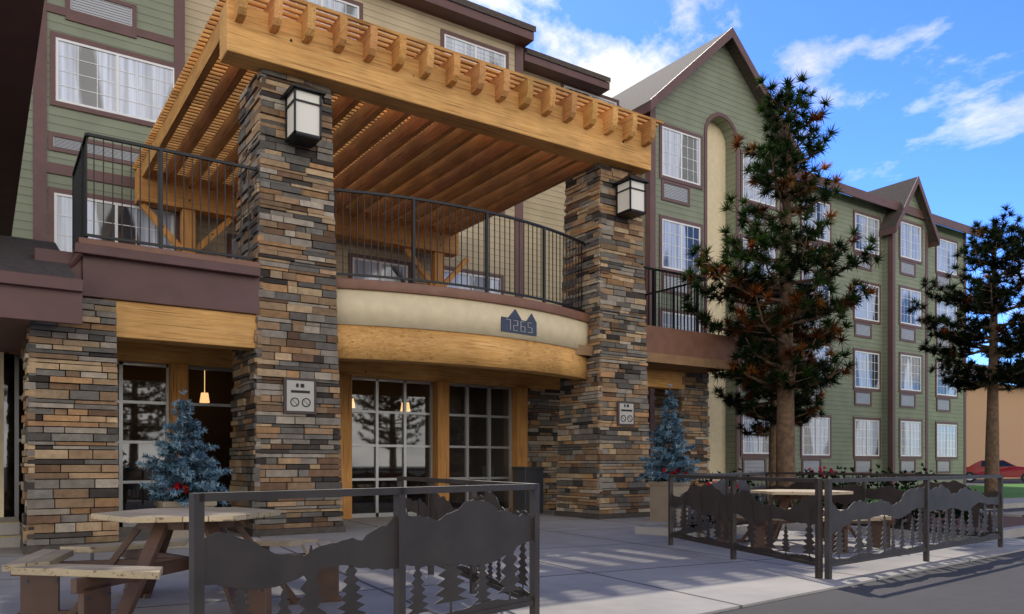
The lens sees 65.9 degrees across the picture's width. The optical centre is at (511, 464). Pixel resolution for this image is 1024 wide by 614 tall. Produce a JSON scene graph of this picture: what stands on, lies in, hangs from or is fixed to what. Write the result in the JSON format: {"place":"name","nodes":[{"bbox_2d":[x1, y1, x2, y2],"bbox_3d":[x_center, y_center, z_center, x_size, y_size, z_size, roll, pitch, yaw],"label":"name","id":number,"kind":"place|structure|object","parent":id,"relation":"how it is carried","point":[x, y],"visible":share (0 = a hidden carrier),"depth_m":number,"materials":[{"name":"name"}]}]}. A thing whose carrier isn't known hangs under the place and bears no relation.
{"place":"outdoors","nodes":[
{"label":"outdoors","id":0,"kind":"place"},
{"bbox_2d":[0,0,43,235],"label":"wall","id":1,"kind":"structure","parent":0,"point":[20,23],"depth_m":9.88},
{"bbox_2d":[11,0,173,240],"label":"wall trim","id":2,"kind":"structure","parent":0,"point":[155,16],"depth_m":18.09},
{"bbox_2d":[33,242,260,314],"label":"balcony fascia","id":3,"kind":"structure","parent":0,"point":[111,273],"depth_m":11.16,"materials":[{"name":"brown paint"}]},
{"bbox_2d":[0,235,76,278],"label":"porch roof shingles","id":4,"kind":"object","parent":3,"relation":"attached to","point":[16,254],"visible":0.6,"depth_m":10.27,"materials":[{"name":"grey"}]},
{"bbox_2d":[336,324,730,373],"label":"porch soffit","id":5,"kind":"structure","parent":3,"relation":"attached to","point":[673,363],"depth_m":17.52,"materials":[{"name":"brown wood"}]},
{"bbox_2d":[337,324,587,379],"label":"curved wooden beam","id":6,"kind":"structure","parent":5,"relation":"attached to","point":[394,345],"depth_m":13.70,"materials":[{"name":"brown wood"}]},
{"bbox_2d":[336,288,588,348],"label":"curved balcony fascia","id":7,"kind":"structure","parent":6,"relation":"on","point":[386,309],"depth_m":13.57,"materials":[{"name":"beige paint"}]},
{"bbox_2d":[501,309,536,335],"bbox_3d":[0.132,-2.615,14.424,0.837,0.430,0.120,0,0,-34],"label":"number plaque","id":8,"kind":"object","parent":7,"relation":"attached to","point":[514,315],"visible":1,"depth_m":14.40,"materials":[{"name":"blue"}]},
{"bbox_2d":[506,319,530,332],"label":"address numbers","id":9,"kind":"object","parent":8,"relation":"attached to","point":[517,325],"visible":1,"depth_m":14.40},
{"bbox_2d":[645,325,735,363],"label":"fascia","id":10,"kind":"structure","parent":5,"relation":"on","point":[670,341],"depth_m":17.76,"materials":[{"name":"brown paint"}]},
{"bbox_2d":[73,237,590,322],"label":"deck edge trim","id":11,"kind":"structure","parent":10,"relation":"attached to","point":[396,287],"depth_m":13.23,"materials":[{"name":"brown wood"}]},
{"bbox_2d":[72,132,706,332],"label":"balcony railings","id":12,"kind":"object","parent":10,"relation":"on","point":[79,200],"visible":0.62,"depth_m":13.27,"materials":[{"name":"black metal"}]},
{"bbox_2d":[136,389,233,507],"bbox_3d":[-4.418,-0.220,10.650,1.253,1.651,1.281,0,0,-34],"label":"blue spruce","id":13,"kind":"object","parent":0,"point":[203,472],"depth_m":10.48,"materials":[{"name":"blue plant"}]},
{"bbox_2d":[141,203,469,286],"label":"braces","id":14,"kind":"object","parent":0,"point":[188,227],"visible":0.35,"depth_m":19.04,"materials":[{"name":"brown wood"}]},
{"bbox_2d":[185,0,565,306],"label":"beige wall","id":15,"kind":"structure","parent":0,"point":[546,208],"depth_m":23.92,"materials":[{"name":"beige paint"}]},
{"bbox_2d":[57,0,955,455],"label":"windows","id":16,"kind":"structure","parent":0,"point":[911,376],"depth_m":24.52,"materials":[{"name":"glass"}]},
{"bbox_2d":[0,497,1023,613],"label":"concrete pavement","id":17,"kind":"structure","parent":0,"point":[604,566],"depth_m":7.78,"materials":[{"name":"grey concrete"}]},
{"bbox_2d":[0,352,3,516],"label":"cream porch wall","id":18,"kind":"structure","parent":17,"relation":"on","point":[1,434],"depth_m":11.76,"materials":[{"name":"paint"}]},
{"bbox_2d":[0,517,20,547],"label":"concrete steps","id":19,"kind":"structure","parent":17,"relation":"on","point":[10,529],"depth_m":10.60,"materials":[{"name":"grey concrete"}]},
{"bbox_2d":[0,522,20,536],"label":"yellow step nosing","id":20,"kind":"object","parent":19,"relation":"on","point":[7,522],"visible":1,"depth_m":10.60,"materials":[{"name":"yellow paint"}]},
{"bbox_2d":[20,298,121,554],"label":"stone pillar","id":21,"kind":"structure","parent":17,"relation":"on","point":[69,431],"depth_m":9.80,"materials":[{"name":"brown stone"}]},
{"bbox_2d":[0,270,82,352],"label":"porch fascia","id":22,"kind":"object","parent":21,"relation":"on","point":[26,299],"visible":0.86,"depth_m":9.23,"materials":[{"name":"brown wood"}]},
{"bbox_2d":[10,521,341,613],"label":"picnic table frame","id":23,"kind":"object","parent":17,"relation":"on","point":[39,594],"visible":0.43,"depth_m":5.57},
{"bbox_2d":[2,507,331,578],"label":"picnic table seats","id":24,"kind":"object","parent":23,"relation":"on","point":[43,562],"visible":0.7,"depth_m":5.48,"materials":[{"name":"beige wood"}]},
{"bbox_2d":[24,568,334,599],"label":"table bolts","id":25,"kind":"object","parent":23,"relation":"attached to","point":[88,597],"visible":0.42,"depth_m":5.18,"materials":[{"name":"grey metal"}]},
{"bbox_2d":[154,500,216,547],"bbox_3d":[-4.412,0.787,10.654,0.670,0.625,0.670,0,0,-34],"label":"planter","id":26,"kind":"object","parent":17,"relation":"on","point":[172,504],"visible":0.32,"depth_m":10.33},
{"bbox_2d":[160,482,209,502],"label":"planter flowers","id":27,"kind":"object","parent":26,"relation":"in","point":[184,494],"visible":0.38,"depth_m":10.28,"materials":[{"name":"red plant"}]},
{"bbox_2d":[227,68,345,536],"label":"stone pillar","id":28,"kind":"structure","parent":17,"relation":"on","point":[292,244],"depth_m":12.31,"materials":[{"name":"brown stone"}]},
{"bbox_2d":[283,377,315,414],"bbox_3d":[-3.296,-1.070,12.273,0.520,0.560,0.035,0,0,-34],"label":"sign frame","id":29,"kind":"object","parent":28,"relation":"attached to","point":[285,379],"visible":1,"depth_m":12.20,"materials":[{"name":"silver metal"}]},
{"bbox_2d":[287,380,313,411],"bbox_3d":[-3.285,-1.070,12.255,0.430,0.470,0.007,0,0,-34],"label":"no smoking sign","id":30,"kind":"object","parent":29,"relation":"in","point":[308,385],"visible":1,"depth_m":12.25,"materials":[{"name":"white plastic"}]},
{"bbox_2d":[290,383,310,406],"bbox_3d":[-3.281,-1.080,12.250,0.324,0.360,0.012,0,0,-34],"label":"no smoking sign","id":31,"kind":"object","parent":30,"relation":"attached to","point":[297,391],"visible":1,"depth_m":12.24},
{"bbox_2d":[280,83,326,148],"bbox_3d":[-3.219,-5.414,12.158,0.540,0.872,0.570,0,0,-34],"label":"lantern frame","id":32,"kind":"object","parent":28,"relation":"attached to","point":[302,139],"visible":0.77,"depth_m":12.05,"materials":[{"name":"black metal"}]},
{"bbox_2d":[287,90,318,136],"bbox_3d":[-3.211,-5.340,12.146,0.376,0.640,0.376,0,0,-34],"label":"lantern glass","id":33,"kind":"object","parent":32,"relation":"in","point":[307,117],"visible":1,"depth_m":12.00,"materials":[{"name":"white glass"}]},
{"bbox_2d":[135,0,650,257],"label":"pergola beams","id":34,"kind":"structure","parent":28,"relation":"on","point":[252,43],"depth_m":13.91,"materials":[{"name":"brown wood"}]},
{"bbox_2d":[139,0,655,234],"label":"pergola rafters","id":35,"kind":"object","parent":34,"relation":"on","point":[436,161],"visible":0.64,"depth_m":16.73,"materials":[{"name":"brown wood"}]},
{"bbox_2d":[132,0,663,197],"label":"pergola slats","id":36,"kind":"object","parent":35,"relation":"on","point":[213,78],"visible":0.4,"depth_m":14.58,"materials":[{"name":"brown wood"}]},
{"bbox_2d":[169,363,527,518],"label":"wooden posts","id":37,"kind":"object","parent":17,"relation":"on","point":[178,377],"visible":0.48,"depth_m":16.93,"materials":[{"name":"brown wood"}]},
{"bbox_2d":[14,354,511,530],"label":"storefront mullions","id":38,"kind":"object","parent":37,"relation":"attached to","point":[121,441],"visible":0.35,"depth_m":16.39,"materials":[{"name":"metal"}]},
{"bbox_2d":[4,354,508,525],"bbox_3d":[-4.106,-0.360,15.565,10.000,2.880,0.001,0,0,-34],"label":"storefront glass","id":39,"kind":"object","parent":38,"relation":"in","point":[143,422],"visible":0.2,"depth_m":16.23,"materials":[{"name":"clear glass"}]},
{"bbox_2d":[10,299,684,389],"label":"timber beams","id":40,"kind":"structure","parent":37,"relation":"on","point":[155,333],"depth_m":13.77,"materials":[{"name":"brown wood"}]},
{"bbox_2d":[512,467,544,513],"bbox_3d":[0.361,0.570,17.794,0.540,1.060,0.540,0,0,-34],"label":"trash bin","id":41,"kind":"object","parent":17,"relation":"on","point":[525,475],"visible":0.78,"depth_m":17.62,"materials":[{"name":"grey metal"}]},
{"bbox_2d":[528,388,561,509],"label":"stone wall","id":42,"kind":"structure","parent":17,"relation":"on","point":[543,416],"depth_m":18.78,"materials":[{"name":"brown stone"}]},
{"bbox_2d":[189,472,1002,613],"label":"patio fence frames","id":43,"kind":"structure","parent":17,"relation":"on","point":[399,492],"depth_m":6.00,"materials":[{"name":"brown metal"}]},
{"bbox_2d":[205,477,999,613],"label":"decorative fence panels","id":44,"kind":"object","parent":43,"relation":"on","point":[480,531],"visible":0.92,"depth_m":5.24,"materials":[{"name":"brown metal"}]},
{"bbox_2d":[554,163,649,518],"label":"stone pillar","id":45,"kind":"structure","parent":17,"relation":"on","point":[600,469],"depth_m":16.11,"materials":[{"name":"brown stone"}]},
{"bbox_2d":[617,401,634,425],"bbox_3d":[2.317,-1.040,16.058,0.460,0.500,0.035,0,0,-34],"label":"sign frame","id":46,"kind":"object","parent":45,"relation":"attached to","point":[618,412],"visible":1,"depth_m":16.00,"materials":[{"name":"grey metal"}]},
{"bbox_2d":[620,403,632,423],"bbox_3d":[2.328,-1.040,16.041,0.370,0.410,0.007,0,0,-34],"label":"no smoking sign","id":47,"kind":"object","parent":46,"relation":"in","point":[626,413],"visible":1,"depth_m":16.04,"materials":[{"name":"white plastic"}]},
{"bbox_2d":[612,174,649,219],"bbox_3d":[2.393,-5.444,15.944,0.540,0.812,0.570,0,0,-34],"label":"lantern frame","id":48,"kind":"object","parent":45,"relation":"attached to","point":[630,213],"visible":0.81,"depth_m":15.83,"materials":[{"name":"black metal"}]},
{"bbox_2d":[618,180,643,212],"bbox_3d":[2.402,-5.370,15.932,0.376,0.580,0.376,0,0,-34],"label":"wall lantern","id":49,"kind":"object","parent":48,"relation":"in","point":[637,199],"visible":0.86,"depth_m":15.79,"materials":[{"name":"white glass"}]},
{"bbox_2d":[648,481,689,521],"bbox_3d":[3.038,0.708,15.257,0.570,0.785,0.570,0,0,-34],"label":"planter","id":50,"kind":"object","parent":17,"relation":"on","point":[658,501],"visible":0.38,"depth_m":15.09,"materials":[{"name":"beige concrete"}]},
{"bbox_2d":[637,384,701,483],"bbox_3d":[3.126,-0.582,15.257,1.307,2.044,1.372,0,0,-34],"label":"blue spruce","id":51,"kind":"object","parent":50,"relation":"on","point":[655,466],"depth_m":15.13,"materials":[{"name":"blue plant"}]},
{"bbox_2d":[655,468,687,481],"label":"planter flowers","id":52,"kind":"object","parent":50,"relation":"on","point":[672,472],"visible":0.27,"depth_m":15.10,"materials":[{"name":"red plant"}]},
{"bbox_2d":[713,495,894,553],"bbox_3d":[3.922,0.750,10.727,2.316,0.723,2.108,0,0,-34],"label":"picnic table frame","id":53,"kind":"object","parent":17,"relation":"on","point":[761,535],"visible":0.27,"depth_m":10.35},
{"bbox_2d":[737,489,890,520],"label":"picnic table seats","id":54,"kind":"object","parent":53,"relation":"on","point":[797,492],"visible":0.41,"depth_m":10.30,"materials":[{"name":"beige wood"}]},
{"bbox_2d":[634,503,1023,540],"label":"kerb planting bed","id":55,"kind":"object","parent":17,"relation":"on","point":[662,529],"visible":0.12,"depth_m":12.16,"materials":[{"name":"concrete"}]},
{"bbox_2d":[677,507,1023,531],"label":"mulch bed","id":56,"kind":"object","parent":17,"relation":"on","point":[1009,521],"visible":0.21,"depth_m":13.78,"materials":[{"name":"brown soil"}]},
{"bbox_2d":[688,468,987,527],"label":"shrubs","id":57,"kind":"object","parent":56,"relation":"on","point":[957,513],"visible":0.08,"depth_m":14.63,"materials":[{"name":"green plant"}]},
{"bbox_2d":[808,466,836,479],"bbox_3d":[6.357,0.182,16.215,0.626,0.328,0.632,0,0,-34],"label":"pink flower bed","id":58,"kind":"object","parent":57,"relation":"on","point":[826,476],"visible":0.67,"depth_m":16.18,"materials":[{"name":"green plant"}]},
{"bbox_2d":[637,44,781,495],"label":"building wall","id":59,"kind":"structure","parent":0,"point":[715,82],"depth_m":26.91,"materials":[{"name":"green wood"}]},
{"bbox_2d":[707,122,724,483],"bbox_3d":[6.855,-5.440,27.391,1.500,13.080,0.150,0,0,-34],"label":"arched wall panel","id":60,"kind":"object","parent":59,"relation":"attached to","point":[715,184],"visible":0.21,"depth_m":27.45,"materials":[{"name":"beige paint"}]},
{"bbox_2d":[468,0,1023,384],"label":"sky","id":61,"kind":"structure","parent":0,"point":[932,91],"materials":[{"name":"blue"}]},
{"bbox_2d":[709,285,828,500],"bbox_3d":[7.603,-2.342,23.363,3.697,6.888,3.835,0,0,-34],"label":"pine tree","id":62,"kind":"object","parent":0,"point":[799,398],"depth_m":23.43,"materials":[{"name":"green plant"}]},
{"bbox_2d":[678,69,886,506],"bbox_3d":[6.049,-3.841,17.857,4.464,9.887,4.212,0,0,-34],"label":"tree","id":63,"kind":"object","parent":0,"point":[744,274],"depth_m":17.31,"materials":[{"name":"green plant"}]},
{"bbox_2d":[714,478,1023,613],"bbox_3d":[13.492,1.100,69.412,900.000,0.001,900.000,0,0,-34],"label":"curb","id":64,"kind":"structure","parent":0,"point":[993,585],"depth_m":6.70,"materials":[{"name":"concrete"}]},
{"bbox_2d":[654,373,709,488],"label":"stone pillar","id":65,"kind":"structure","parent":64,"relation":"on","point":[692,397],"depth_m":19.06,"materials":[{"name":"brown stone"}]},
{"bbox_2d":[791,179,963,487],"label":"building wall","id":66,"kind":"structure","parent":64,"relation":"on","point":[842,409],"depth_m":34.19,"materials":[{"name":"green wood"}]},
{"bbox_2d":[53,0,948,472],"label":"window grilles","id":67,"kind":"object","parent":66,"relation":"attached to","point":[759,464],"depth_m":25.92,"materials":[{"name":"grey"}]},
{"bbox_2d":[54,0,948,471],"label":"vents","id":68,"kind":"object","parent":66,"relation":"attached to","point":[664,192],"visible":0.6,"depth_m":25.53,"materials":[{"name":"black"}]},
{"bbox_2d":[54,0,956,456],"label":"white window frames","id":69,"kind":"structure","parent":66,"relation":"attached to","point":[820,436],"depth_m":25.84,"materials":[{"name":"white plastic"}]},
{"bbox_2d":[33,0,982,493],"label":"building trim","id":70,"kind":"structure","parent":66,"relation":"attached to","point":[519,38],"depth_m":25.13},
{"bbox_2d":[451,0,937,242],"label":"roof shingles","id":71,"kind":"object","parent":66,"relation":"on","point":[639,95],"visible":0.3,"depth_m":27.41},
{"bbox_2d":[883,194,926,486],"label":"building wall","id":72,"kind":"structure","parent":66,"relation":"attached to","point":[918,412],"depth_m":35.29,"materials":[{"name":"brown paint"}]},
{"bbox_2d":[903,203,1023,493],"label":"pine tree","id":73,"kind":"object","parent":64,"relation":"on","point":[966,301],"depth_m":24.42,"materials":[{"name":"green plant"}]},
{"bbox_2d":[955,497,1023,509],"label":"sidewalk kerb","id":74,"kind":"structure","parent":64,"relation":"on","point":[1013,503],"depth_m":20.34,"materials":[{"name":"concrete"}]},
{"bbox_2d":[966,460,1023,476],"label":"car","id":75,"kind":"object","parent":64,"relation":"on","point":[1004,471],"visible":0.46,"depth_m":47.61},
{"bbox_2d":[966,472,1023,482],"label":"car wheels","id":76,"kind":"object","parent":75,"relation":"attached to","point":[973,480],"visible":0.52,"depth_m":48.40,"materials":[{"name":"black rubber"}]},
{"bbox_2d":[981,461,1013,465],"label":"car windows","id":77,"kind":"structure","parent":75,"relation":"attached to","point":[1002,463],"depth_m":47.64,"materials":[{"name":"glass"}]},
{"bbox_2d":[761,484,1023,502],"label":"lawn","id":78,"kind":"structure","parent":0,"point":[1013,490],"depth_m":32.04,"materials":[{"name":"green plant"}]},
{"bbox_2d":[709,462,938,489],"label":"foundation shrubs","id":79,"kind":"object","parent":78,"relation":"on","point":[897,484],"visible":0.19,"depth_m":30.66,"materials":[{"name":"green plant"}]},
{"bbox_2d":[966,383,1023,478],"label":"background building","id":80,"kind":"structure","parent":0,"point":[1011,427],"depth_m":62.21,"materials":[{"name":"paint"}]}
]}

